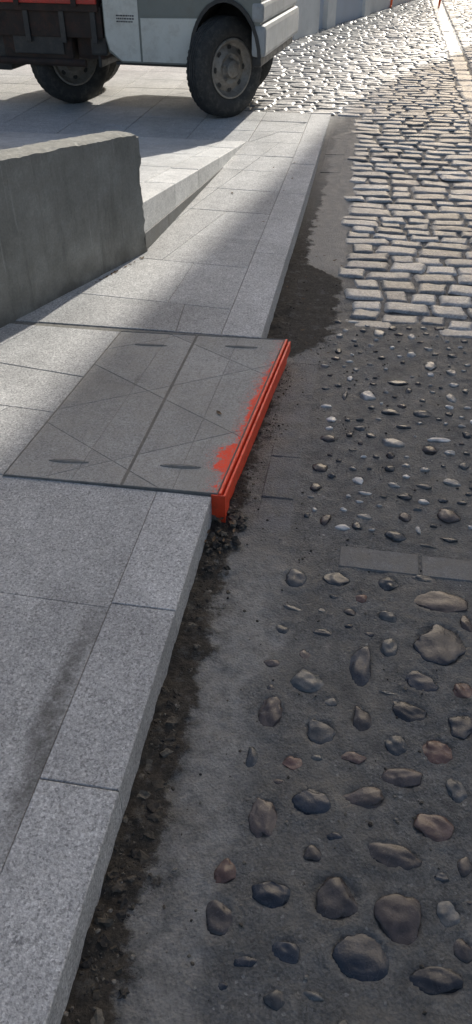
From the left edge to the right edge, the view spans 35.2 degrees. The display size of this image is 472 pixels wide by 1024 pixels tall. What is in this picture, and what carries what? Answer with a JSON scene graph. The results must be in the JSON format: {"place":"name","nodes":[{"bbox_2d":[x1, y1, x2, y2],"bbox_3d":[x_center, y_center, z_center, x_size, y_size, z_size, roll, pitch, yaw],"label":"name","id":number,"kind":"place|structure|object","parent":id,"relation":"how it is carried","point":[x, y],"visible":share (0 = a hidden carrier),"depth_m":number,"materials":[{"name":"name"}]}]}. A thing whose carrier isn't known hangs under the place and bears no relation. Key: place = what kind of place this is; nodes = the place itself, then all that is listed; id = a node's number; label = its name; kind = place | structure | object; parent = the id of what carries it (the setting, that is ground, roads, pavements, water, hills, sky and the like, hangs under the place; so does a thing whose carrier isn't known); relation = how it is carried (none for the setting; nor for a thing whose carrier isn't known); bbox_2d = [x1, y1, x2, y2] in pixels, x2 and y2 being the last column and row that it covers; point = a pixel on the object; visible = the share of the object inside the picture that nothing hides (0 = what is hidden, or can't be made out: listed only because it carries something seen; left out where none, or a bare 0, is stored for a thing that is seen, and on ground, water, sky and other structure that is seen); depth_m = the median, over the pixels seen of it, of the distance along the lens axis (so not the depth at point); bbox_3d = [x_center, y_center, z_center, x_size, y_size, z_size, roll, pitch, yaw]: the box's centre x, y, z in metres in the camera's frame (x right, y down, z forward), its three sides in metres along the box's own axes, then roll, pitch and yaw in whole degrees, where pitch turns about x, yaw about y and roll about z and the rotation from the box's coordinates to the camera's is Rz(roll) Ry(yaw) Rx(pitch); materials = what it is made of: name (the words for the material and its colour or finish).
{"place":"outdoors","nodes":[
{"label":"outdoors","id":0,"kind":"place"},
{"bbox_2d":[0,131,245,248],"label":"raised platform paving","id":1,"kind":"structure","parent":0,"point":[177,175],"depth_m":5.20,"materials":[{"name":"stone"}]},
{"bbox_2d":[0,64,310,873],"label":"pavement","id":2,"kind":"structure","parent":0,"point":[66,548],"depth_m":3.34,"materials":[{"name":"stone"}]},
{"bbox_2d":[0,131,147,327],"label":"concrete wall","id":3,"kind":"structure","parent":2,"relation":"on","point":[72,218],"depth_m":3.64,"materials":[{"name":"grey concrete"}]},
{"bbox_2d":[3,331,290,522],"bbox_3d":[-0.282,-0.399,3.046,0.879,0.162,1.196,6,40,7],"label":"utility access cover","id":4,"kind":"object","parent":2,"relation":"in","point":[135,410],"visible":0.99,"depth_m":2.89,"materials":[{"name":"concrete"}]},
{"bbox_2d":[0,0,298,117],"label":"parked truck","id":5,"kind":"object","parent":2,"relation":"on","point":[224,52],"visible":1,"depth_m":6.69,"materials":[{"name":"grey paint"}]},
{"bbox_2d":[60,0,471,1023],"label":"road","id":6,"kind":"structure","parent":0,"point":[170,986],"depth_m":1.97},
{"bbox_2d":[0,114,330,1023],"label":"kerb","id":7,"kind":"structure","parent":6,"relation":"on","point":[54,870],"depth_m":1.80,"materials":[{"name":"stone"}]},
{"bbox_2d":[99,151,341,553],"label":"dry leaves","id":8,"kind":"object","parent":6,"relation":"on","point":[221,518],"visible":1,"depth_m":2.56,"materials":[{"name":"brown plant"}]},
{"bbox_2d":[206,321,471,1023],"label":"cobblestones","id":9,"kind":"structure","parent":6,"relation":"on","point":[363,957],"depth_m":1.82,"materials":[{"name":"grey stone"}]},
{"bbox_2d":[293,0,413,40],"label":"wall","id":10,"kind":"structure","parent":6,"relation":"on","point":[315,16],"depth_m":11.88,"materials":[{"name":"white paint"}]},
{"bbox_2d":[257,117,471,581],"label":"gutter slabs","id":11,"kind":"structure","parent":6,"relation":"on","point":[280,479],"depth_m":2.72,"materials":[{"name":"grey stone"}]},
{"bbox_2d":[63,263,471,1023],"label":"gutter gravel","id":12,"kind":"structure","parent":0,"point":[105,921],"depth_m":1.76,"materials":[{"name":"grey gravel"}]},
{"bbox_2d":[243,0,471,337],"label":"stone sett paving","id":13,"kind":"structure","parent":0,"point":[447,225],"depth_m":6.56,"materials":[{"name":"stone"}]}
]}

